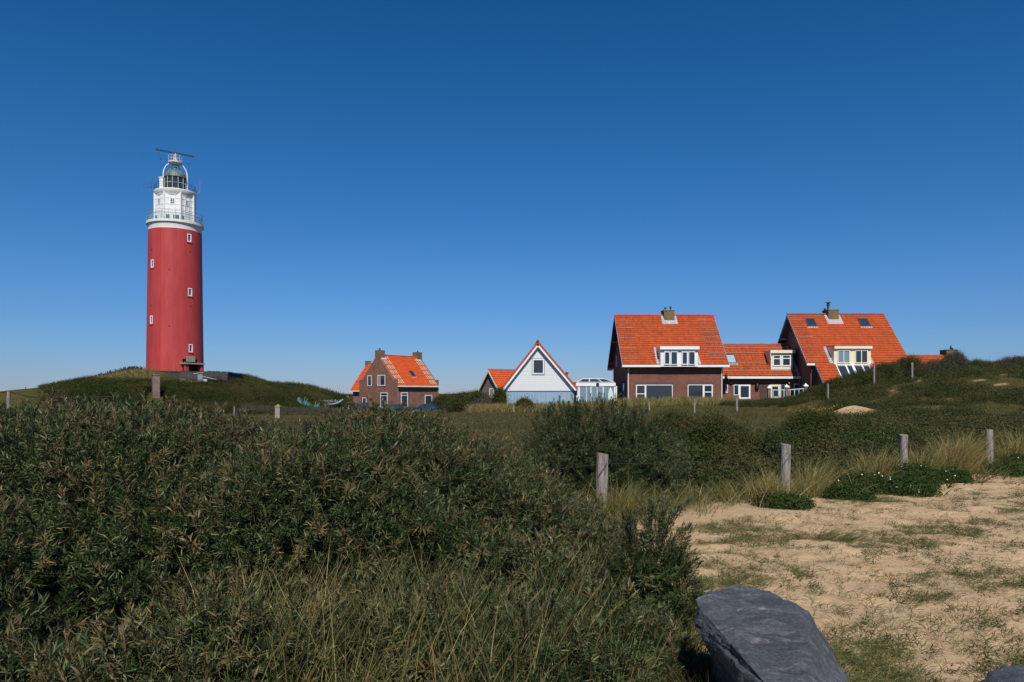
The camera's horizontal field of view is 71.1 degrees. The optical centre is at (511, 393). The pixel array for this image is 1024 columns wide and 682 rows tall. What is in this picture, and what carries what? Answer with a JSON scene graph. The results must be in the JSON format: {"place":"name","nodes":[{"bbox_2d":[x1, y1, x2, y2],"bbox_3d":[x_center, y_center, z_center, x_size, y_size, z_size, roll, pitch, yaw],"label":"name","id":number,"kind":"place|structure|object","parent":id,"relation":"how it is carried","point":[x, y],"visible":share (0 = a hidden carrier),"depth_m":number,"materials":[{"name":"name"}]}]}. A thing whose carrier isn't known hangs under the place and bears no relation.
{"place":"outdoors","nodes":[
{"label":"outdoors","id":0,"kind":"place"},
{"bbox_2d":[0,371,1023,681],"bbox_3d":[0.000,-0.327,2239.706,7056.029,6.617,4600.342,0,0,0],"label":"ground","id":1,"kind":"structure","parent":0,"point":[808,557],"depth_m":7.45,"materials":[{"name":"sand"}]},
{"bbox_2d":[0,391,115,412],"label":"fence","id":2,"kind":"object","parent":1,"relation":"on","point":[8,396],"visible":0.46,"depth_m":40.22,"materials":[{"name":"brown wood"}]},
{"bbox_2d":[89,365,145,376],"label":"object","id":3,"kind":"object","parent":1,"relation":"on","point":[124,369],"visible":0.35,"depth_m":111.30,"materials":[{"name":"grey wood"}]},
{"bbox_2d":[0,386,254,485],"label":"sea buckthorn","id":4,"kind":"object","parent":1,"relation":"on","point":[91,410],"visible":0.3,"depth_m":6.72,"materials":[{"name":"green plant"}]},
{"bbox_2d":[0,494,260,681],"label":"sea buckthorn","id":5,"kind":"object","parent":1,"relation":"on","point":[53,629],"visible":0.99,"depth_m":3.93,"materials":[{"name":"green plant"}]},
{"bbox_2d":[0,403,308,629],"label":"sea buckthorn","id":6,"kind":"object","parent":1,"relation":"on","point":[139,510],"visible":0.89,"depth_m":5.22,"materials":[{"name":"green plant"}]},
{"bbox_2d":[151,374,159,397],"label":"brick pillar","id":7,"kind":"structure","parent":1,"relation":"on","point":[155,385],"depth_m":89.70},
{"bbox_2d":[93,367,253,382],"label":"dune grass","id":8,"kind":"structure","parent":1,"relation":"on","point":[130,371],"depth_m":106.72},
{"bbox_2d":[143,148,204,370],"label":"lighthouse","id":9,"kind":"object","parent":1,"relation":"on","point":[174,336],"visible":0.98,"depth_m":109.95,"materials":[{"name":"red paint"}]},
{"bbox_2d":[183,359,195,370],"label":"door","id":10,"kind":"structure","parent":9,"relation":"in","point":[191,367],"depth_m":111.48,"materials":[{"name":"paint"}]},
{"bbox_2d":[35,372,357,413],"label":"dune scrub","id":11,"kind":"object","parent":1,"relation":"on","point":[236,392],"visible":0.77,"depth_m":94.26,"materials":[{"name":"plant"}]},
{"bbox_2d":[162,371,242,380],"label":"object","id":12,"kind":"object","parent":1,"relation":"on","point":[225,375],"visible":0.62,"depth_m":104.76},
{"bbox_2d":[193,372,212,380],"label":"stair hatch","id":13,"kind":"object","parent":1,"relation":"on","point":[201,376],"visible":0.76,"depth_m":101.80,"materials":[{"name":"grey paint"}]},
{"bbox_2d":[211,376,221,382],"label":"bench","id":14,"kind":"object","parent":1,"relation":"on","point":[217,378],"visible":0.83,"depth_m":100.74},
{"bbox_2d":[275,404,281,417],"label":"stone pillar","id":15,"kind":"structure","parent":1,"relation":"on","point":[277,410],"depth_m":74.75,"materials":[{"name":"stone"}]},
{"bbox_2d":[233,403,349,415],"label":"grey scrub","id":16,"kind":"object","parent":1,"relation":"on","point":[308,410],"visible":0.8,"depth_m":83.60,"materials":[{"name":"green plant"}]},
{"bbox_2d":[273,380,481,402],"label":"scrub","id":17,"kind":"object","parent":1,"relation":"on","point":[334,395],"visible":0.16,"depth_m":138.31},
{"bbox_2d":[211,394,547,501],"bbox_3d":[-1.308,0.916,7.776,3.636,1.839,4.059,0,0,0],"label":"sea buckthorn","id":18,"kind":"object","parent":1,"relation":"on","point":[409,429],"visible":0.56,"depth_m":7.05,"materials":[{"name":"green plant"}]},
{"bbox_2d":[380,404,404,409],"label":"parked car","id":19,"kind":"object","parent":1,"relation":"on","point":[394,405],"visible":0.16,"depth_m":113.17,"materials":[{"name":"teal paint"}]},
{"bbox_2d":[349,348,439,408],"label":"brick house","id":20,"kind":"structure","parent":1,"relation":"on","point":[396,379],"depth_m":129.23,"materials":[{"name":"brown brick"}]},
{"bbox_2d":[367,375,371,386],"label":"window","id":21,"kind":"structure","parent":20,"relation":"in","point":[369,377],"depth_m":129.66,"materials":[{"name":"white paint"}]},
{"bbox_2d":[377,375,384,385],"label":"window","id":22,"kind":"structure","parent":20,"relation":"in","point":[380,378],"depth_m":127.56,"materials":[{"name":"white paint"}]},
{"bbox_2d":[380,392,387,407],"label":"window","id":23,"kind":"structure","parent":20,"relation":"in","point":[384,395],"depth_m":127.16,"materials":[{"name":"white paint"}]},
{"bbox_2d":[401,392,407,406],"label":"window","id":24,"kind":"structure","parent":20,"relation":"in","point":[404,395],"depth_m":126.66,"materials":[{"name":"white paint"}]},
{"bbox_2d":[425,395,431,403],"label":"window","id":25,"kind":"structure","parent":20,"relation":"in","point":[428,398],"depth_m":130.98,"materials":[{"name":"white paint"}]},
{"bbox_2d":[124,526,692,681],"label":"tall grass","id":26,"kind":"structure","parent":1,"relation":"on","point":[358,660],"depth_m":3.72,"materials":[{"name":"plant"}]},
{"bbox_2d":[413,404,439,409],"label":"parked car","id":27,"kind":"object","parent":1,"relation":"on","point":[429,406],"visible":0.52,"depth_m":115.22,"materials":[{"name":"blue paint"}]},
{"bbox_2d":[148,549,714,681],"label":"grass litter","id":28,"kind":"object","parent":1,"relation":"on","point":[445,658],"depth_m":4.28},
{"bbox_2d":[313,553,554,681],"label":"sea buckthorn","id":29,"kind":"object","parent":1,"relation":"on","point":[440,615],"visible":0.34,"depth_m":4.00,"materials":[{"name":"green plant"}]},
{"bbox_2d":[160,423,713,681],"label":"sea buckthorn","id":30,"kind":"object","parent":1,"relation":"on","point":[363,512],"visible":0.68,"depth_m":4.84,"materials":[{"name":"green plant"}]},
{"bbox_2d":[428,393,448,409],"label":"bush","id":31,"kind":"object","parent":1,"relation":"on","point":[438,401],"visible":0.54,"depth_m":117.03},
{"bbox_2d":[438,390,472,413],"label":"bush","id":32,"kind":"object","parent":1,"relation":"on","point":[457,402],"visible":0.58,"depth_m":78.66,"materials":[{"name":"green plant"}]},
{"bbox_2d":[465,389,491,407],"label":"bush","id":33,"kind":"object","parent":1,"relation":"on","point":[473,396],"visible":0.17,"depth_m":78.49,"materials":[{"name":"green plant"}]},
{"bbox_2d":[465,393,492,410],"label":"bush","id":34,"kind":"object","parent":1,"relation":"on","point":[486,399],"visible":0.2,"depth_m":75.40,"materials":[{"name":"green plant"}]},
{"bbox_2d":[478,369,514,397],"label":"wooden cottage","id":35,"kind":"structure","parent":1,"relation":"on","point":[497,377],"depth_m":85.10,"materials":[{"name":"orange tile"}]},
{"bbox_2d":[490,384,510,404],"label":"bush","id":36,"kind":"object","parent":1,"relation":"on","point":[500,396],"visible":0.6,"depth_m":73.90,"materials":[{"name":"green plant"}]},
{"bbox_2d":[14,369,1023,496],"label":"meadow grass","id":37,"kind":"structure","parent":1,"relation":"on","point":[518,424],"depth_m":37.68,"materials":[{"name":"plant"}]},
{"bbox_2d":[511,393,538,410],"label":"bush","id":38,"kind":"object","parent":1,"relation":"on","point":[522,401],"visible":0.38,"depth_m":65.46,"materials":[{"name":"green plant"}]},
{"bbox_2d":[421,590,657,681],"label":"sea buckthorn","id":39,"kind":"object","parent":1,"relation":"on","point":[586,657],"visible":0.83,"depth_m":3.63,"materials":[{"name":"green plant"}]},
{"bbox_2d":[501,340,577,404],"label":"white house","id":40,"kind":"structure","parent":1,"relation":"on","point":[539,374],"depth_m":75.42,"materials":[{"name":"wood"}]},
{"bbox_2d":[532,358,544,374],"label":"window","id":41,"kind":"structure","parent":40,"relation":"in","point":[538,364],"depth_m":75.41,"materials":[{"name":"white paint"}]},
{"bbox_2d":[420,436,711,681],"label":"sea buckthorn","id":42,"kind":"object","parent":1,"relation":"on","point":[512,508],"visible":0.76,"depth_m":6.29,"materials":[{"name":"green plant"}]},
{"bbox_2d":[492,392,693,502],"bbox_3d":[1.357,1.235,12.039,3.808,2.564,3.485,0,0,0],"label":"sea buckthorn","id":43,"kind":"object","parent":1,"relation":"on","point":[566,448],"visible":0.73,"depth_m":11.67,"materials":[{"name":"green plant"}]},
{"bbox_2d":[573,378,616,401],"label":"conservatory","id":44,"kind":"object","parent":1,"relation":"on","point":[594,387],"visible":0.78,"depth_m":75.59,"materials":[{"name":"white paint"}]},
{"bbox_2d":[579,386,590,401],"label":"window","id":45,"kind":"structure","parent":44,"relation":"in","point":[584,391],"depth_m":75.60,"materials":[{"name":"glass"}]},
{"bbox_2d":[591,386,602,401],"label":"door","id":46,"kind":"structure","parent":44,"relation":"in","point":[595,390],"depth_m":75.60,"materials":[{"name":"clear glass"}]},
{"bbox_2d":[603,386,613,401],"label":"window","id":47,"kind":"structure","parent":44,"relation":"in","point":[605,388],"depth_m":75.60,"materials":[{"name":"glass"}]},
{"bbox_2d":[492,565,698,672],"bbox_3d":[0.462,1.474,4.559,1.402,0.725,1.475,0,0,0],"label":"sea buckthorn","id":48,"kind":"object","parent":1,"relation":"on","point":[564,598],"visible":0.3,"depth_m":4.44,"materials":[{"name":"green plant"}]},
{"bbox_2d":[595,452,608,509],"bbox_3d":[1.198,1.351,9.593,0.188,1.124,0.187,0,0,0],"label":"fence post","id":49,"kind":"object","parent":1,"relation":"on","point":[602,468],"visible":0.59,"depth_m":9.53,"materials":[{"name":"grey wood"}]},
{"bbox_2d":[549,435,1022,469],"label":"fence wire","id":50,"kind":"object","parent":49,"relation":"attached to","point":[739,458],"visible":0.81,"depth_m":10.45,"materials":[{"name":"grey metal"}]},
{"bbox_2d":[550,643,659,681],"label":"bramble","id":51,"kind":"object","parent":1,"relation":"on","point":[637,657],"visible":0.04,"depth_m":3.94,"materials":[{"name":"green plant"}]},
{"bbox_2d":[608,388,612,400],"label":"surfboard","id":52,"kind":"object","parent":1,"relation":"on","point":[610,393],"visible":0.58,"depth_m":75.41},
{"bbox_2d":[540,594,690,681],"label":"sea buckthorn","id":53,"kind":"object","parent":1,"relation":"on","point":[621,623],"visible":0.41,"depth_m":4.04,"materials":[{"name":"green plant"}]},
{"bbox_2d":[579,476,658,522],"bbox_3d":[1.321,1.351,9.363,1.367,0.680,1.295,0,0,0],"label":"marram tuft","id":54,"kind":"object","parent":1,"relation":"on","point":[627,502],"visible":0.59,"depth_m":9.29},
{"bbox_2d":[582,489,713,643],"bbox_3d":[0.984,1.374,5.012,0.943,1.400,0.959,0,0,-14],"label":"sea buckthorn","id":55,"kind":"object","parent":1,"relation":"on","point":[657,582],"visible":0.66,"depth_m":4.93,"materials":[{"name":"green plant"}]},
{"bbox_2d":[607,307,729,400],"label":"brick house","id":56,"kind":"structure","parent":1,"relation":"on","point":[667,353],"depth_m":74.98,"materials":[{"name":"brown brick"}]},
{"bbox_2d":[636,385,645,397],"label":"window","id":57,"kind":"structure","parent":56,"relation":"in","point":[640,389],"depth_m":74.53,"materials":[{"name":"white paint"}]},
{"bbox_2d":[646,385,672,399],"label":"window","id":58,"kind":"structure","parent":56,"relation":"in","point":[657,391],"depth_m":74.53,"materials":[{"name":"glass"}]},
{"bbox_2d":[688,385,702,397],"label":"window","id":59,"kind":"structure","parent":56,"relation":"in","point":[696,390],"depth_m":74.53,"materials":[{"name":"glass"}]},
{"bbox_2d":[703,385,712,398],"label":"door","id":60,"kind":"structure","parent":56,"relation":"in","point":[707,389],"depth_m":74.53,"materials":[{"name":"white paint"}]},
{"bbox_2d":[645,404,715,436],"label":"bush","id":61,"kind":"object","parent":1,"relation":"on","point":[682,419],"visible":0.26,"depth_m":26.54,"materials":[{"name":"green plant"}]},
{"bbox_2d":[636,607,726,681],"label":"grass tuft","id":62,"kind":"object","parent":1,"relation":"on","point":[690,676],"visible":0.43,"depth_m":4.01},
{"bbox_2d":[681,406,757,456],"bbox_3d":[5.503,1.257,19.200,2.212,1.832,2.451,0,0,41],"label":"bush","id":63,"kind":"object","parent":1,"relation":"on","point":[728,430],"visible":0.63,"depth_m":18.74,"materials":[{"name":"green plant"}]},
{"bbox_2d":[718,398,750,405],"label":"bush","id":64,"kind":"object","parent":1,"relation":"on","point":[729,402],"visible":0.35,"depth_m":63.30,"materials":[{"name":"green plant"}]},
{"bbox_2d":[733,394,780,406],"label":"bush","id":65,"kind":"object","parent":1,"relation":"on","point":[747,403],"visible":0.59,"depth_m":61.29,"materials":[{"name":"green plant"}]},
{"bbox_2d":[723,343,800,400],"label":"brick annex","id":66,"kind":"object","parent":1,"relation":"on","point":[754,370],"visible":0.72,"depth_m":77.50,"materials":[{"name":"brown brick"}]},
{"bbox_2d":[734,385,738,394],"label":"window","id":67,"kind":"structure","parent":66,"relation":"in","point":[736,387],"depth_m":77.48,"materials":[{"name":"white paint"}]},
{"bbox_2d":[739,384,750,398],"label":"window","id":68,"kind":"structure","parent":66,"relation":"in","point":[744,389],"depth_m":77.45,"materials":[{"name":"white paint"}]},
{"bbox_2d":[770,384,780,398],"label":"door","id":69,"kind":"structure","parent":66,"relation":"in","point":[774,386],"depth_m":77.45,"materials":[{"name":"beige paint"}]},
{"bbox_2d":[695,584,848,681],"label":"boulder","id":70,"kind":"object","parent":1,"relation":"on","point":[748,634],"visible":1,"depth_m":3.46,"materials":[{"name":"stone"}]},
{"bbox_2d":[711,466,836,502],"bbox_3d":[4.320,1.346,11.054,2.625,0.658,1.517,0,0,-24],"label":"marram tuft","id":71,"kind":"object","parent":1,"relation":"on","point":[783,485],"visible":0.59,"depth_m":10.91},
{"bbox_2d":[753,393,795,406],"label":"bush","id":72,"kind":"object","parent":1,"relation":"on","point":[772,402],"visible":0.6,"depth_m":59.38,"materials":[{"name":"green plant"}]},
{"bbox_2d":[747,486,818,510],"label":"rose bush","id":73,"kind":"object","parent":1,"relation":"on","point":[789,501],"visible":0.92,"depth_m":10.32,"materials":[{"name":"green plant"}]},
{"bbox_2d":[780,443,790,491],"bbox_3d":[4.264,1.343,11.193,0.180,1.123,0.186,0,0,0],"label":"fence post","id":74,"kind":"object","parent":1,"relation":"on","point":[785,464],"visible":0.52,"depth_m":11.13,"materials":[{"name":"grey wood"}]},
{"bbox_2d":[766,383,808,398],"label":"terrace railing","id":75,"kind":"object","parent":1,"relation":"on","point":[786,386],"visible":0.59,"depth_m":69.96,"materials":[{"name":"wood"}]},
{"bbox_2d":[775,392,817,406],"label":"bush","id":76,"kind":"object","parent":1,"relation":"on","point":[796,400],"visible":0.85,"depth_m":56.28,"materials":[{"name":"green plant"}]},
{"bbox_2d":[795,383,823,397],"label":"bush","id":77,"kind":"object","parent":1,"relation":"on","point":[811,390],"visible":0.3,"depth_m":57.47,"materials":[{"name":"green plant"}]},
{"bbox_2d":[779,450,857,489],"bbox_3d":[5.199,1.304,12.080,1.254,0.732,1.403,0,0,40],"label":"marram tuft","id":78,"kind":"object","parent":1,"relation":"on","point":[823,470],"visible":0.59,"depth_m":12.01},
{"bbox_2d":[768,401,885,439],"bbox_3d":[8.879,1.210,20.005,3.602,2.011,2.658,0,0,0],"label":"bush","id":79,"kind":"object","parent":1,"relation":"on","point":[818,418],"visible":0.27,"depth_m":19.67,"materials":[{"name":"green plant"}]},
{"bbox_2d":[631,409,1023,488],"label":"scrub","id":80,"kind":"object","parent":1,"relation":"on","point":[822,444],"visible":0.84,"depth_m":17.03,"materials":[{"name":"green plant"}]},
{"bbox_2d":[811,373,854,396],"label":"bush","id":81,"kind":"object","parent":1,"relation":"on","point":[838,382],"visible":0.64,"depth_m":56.43,"materials":[{"name":"green plant"}]},
{"bbox_2d":[658,474,1023,681],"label":"sand grass","id":82,"kind":"structure","parent":1,"relation":"on","point":[728,581],"depth_m":6.34,"materials":[{"name":"plant"}]},
{"bbox_2d":[778,302,906,391],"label":"brick house","id":83,"kind":"structure","parent":1,"relation":"on","point":[827,343],"depth_m":76.16,"materials":[{"name":"orange tile"}]},
{"bbox_2d":[807,520,883,543],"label":"grass tuft","id":84,"kind":"object","parent":1,"relation":"on","point":[831,535],"visible":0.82,"depth_m":8.04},
{"bbox_2d":[816,478,880,501],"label":"rose bush","id":85,"kind":"object","parent":1,"relation":"on","point":[847,491],"visible":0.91,"depth_m":11.09,"materials":[{"name":"green plant"}]},
{"bbox_2d":[677,475,1023,681],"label":"fallen straw","id":86,"kind":"object","parent":1,"relation":"on","point":[887,575],"visible":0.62,"depth_m":6.20,"materials":[{"name":"beige plant"}]},
{"bbox_2d":[842,367,885,388],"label":"bush","id":87,"kind":"object","parent":1,"relation":"on","point":[859,376],"visible":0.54,"depth_m":56.10,"materials":[{"name":"green plant"}]},
{"bbox_2d":[828,466,909,494],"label":"rose bush","id":88,"kind":"object","parent":1,"relation":"on","point":[866,477],"visible":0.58,"depth_m":12.03,"materials":[{"name":"green plant"}]},
{"bbox_2d":[836,437,917,476],"bbox_3d":[6.612,1.233,13.179,2.226,0.854,1.500,0,0,-40],"label":"marram tuft","id":89,"kind":"object","parent":1,"relation":"on","point":[873,465],"visible":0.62,"depth_m":13.05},
{"bbox_2d":[862,360,906,380],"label":"bush","id":90,"kind":"object","parent":1,"relation":"on","point":[889,370],"visible":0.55,"depth_m":56.76,"materials":[{"name":"green plant"}]},
{"bbox_2d":[899,434,908,476],"bbox_3d":[7.369,1.326,13.493,0.162,1.118,0.186,0,0,0],"label":"fence post","id":91,"kind":"object","parent":1,"relation":"on","point":[903,438],"visible":0.49,"depth_m":13.44,"materials":[{"name":"grey wood"}]},
{"bbox_2d":[887,352,929,378],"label":"bush","id":92,"kind":"object","parent":1,"relation":"on","point":[906,363],"visible":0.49,"depth_m":57.21,"materials":[{"name":"green plant"}]},
{"bbox_2d":[869,468,948,497],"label":"rose bush","id":93,"kind":"object","parent":1,"relation":"on","point":[924,486],"visible":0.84,"depth_m":11.80,"materials":[{"name":"green plant"}]},
{"bbox_2d":[865,457,955,484],"bbox_3d":[7.324,1.510,13.251,1.659,0.728,1.284,0,0,0],"label":"rose bush","id":94,"kind":"object","parent":1,"relation":"on","point":[919,470],"visible":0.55,"depth_m":13.07,"materials":[{"name":"green plant"}]},
{"bbox_2d":[812,362,1023,422],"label":"heath","id":95,"kind":"object","parent":1,"relation":"on","point":[838,399],"visible":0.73,"depth_m":47.10,"materials":[{"name":"green plant"}]},
{"bbox_2d":[889,439,962,469],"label":"marram tuft","id":96,"kind":"object","parent":1,"relation":"on","point":[934,463],"visible":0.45,"depth_m":13.98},
{"bbox_2d":[907,348,957,363],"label":"cottage","id":97,"kind":"structure","parent":1,"relation":"on","point":[927,358],"depth_m":89.69,"materials":[{"name":"orange tile"}]},
{"bbox_2d":[918,358,959,372],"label":"bush","id":98,"kind":"object","parent":1,"relation":"on","point":[934,364],"visible":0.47,"depth_m":57.21,"materials":[{"name":"green plant"}]},
{"bbox_2d":[918,463,977,483],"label":"rose bush","id":99,"kind":"object","parent":1,"relation":"on","point":[962,476],"visible":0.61,"depth_m":13.15,"materials":[{"name":"green plant"}]},
{"bbox_2d":[940,349,971,368],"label":"bush","id":100,"kind":"object","parent":1,"relation":"on","point":[957,358],"visible":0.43,"depth_m":57.44,"materials":[{"name":"green plant"}]},
{"bbox_2d":[919,424,1012,473],"bbox_3d":[9.348,1.152,14.761,1.877,1.063,2.823,0,0,35],"label":"marram tuft","id":101,"kind":"object","parent":1,"relation":"on","point":[966,457],"visible":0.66,"depth_m":14.58,"materials":[{"name":"plant"}]},
{"bbox_2d":[969,354,999,367],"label":"bush","id":102,"kind":"object","parent":1,"relation":"on","point":[974,362],"visible":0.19,"depth_m":58.04,"materials":[{"name":"green plant"}]},
{"bbox_2d":[985,429,993,462],"bbox_3d":[10.519,1.338,15.789,0.169,1.111,0.177,0,0,0],"label":"fence post","id":103,"kind":"object","parent":1,"relation":"on","point":[990,431],"visible":0.47,"depth_m":15.74,"materials":[{"name":"grey wood"}]},
{"bbox_2d":[978,665,1023,681],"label":"boulder","id":104,"kind":"object","parent":1,"relation":"on","point":[1012,673],"visible":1,"depth_m":3.91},
{"bbox_2d":[979,457,1023,477],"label":"rose bush","id":105,"kind":"object","parent":1,"relation":"on","point":[1017,468],"visible":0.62,"depth_m":14.48,"materials":[{"name":"green plant"}]},
{"bbox_2d":[984,423,1023,462],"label":"marram tuft","id":106,"kind":"object","parent":1,"relation":"on","point":[1019,448],"visible":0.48,"depth_m":16.37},
{"bbox_2d":[993,355,1023,368],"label":"bush","id":107,"kind":"object","parent":1,"relation":"on","point":[1015,359],"visible":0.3,"depth_m":58.28,"materials":[{"name":"green plant"}]},
{"bbox_2d":[994,450,1023,465],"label":"rose bush","id":108,"kind":"object","parent":1,"relation":"on","point":[1014,457],"visible":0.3,"depth_m":15.78,"materials":[{"name":"green plant"}]},
{"bbox_2d":[0,0,1023,393],"label":"sky","id":109,"kind":"structure","parent":0,"point":[465,185],"materials":[{"name":"blue"}]},
{"bbox_2d":[464,395,738,412],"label":"marram grass","id":110,"kind":"structure","parent":0,"point":[630,401],"depth_m":65.38,"materials":[{"name":"plant"}]},
{"bbox_2d":[558,446,1023,530],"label":"tall grass","id":111,"kind":"structure","parent":0,"point":[702,499],"depth_m":10.94,"materials":[{"name":"plant"}]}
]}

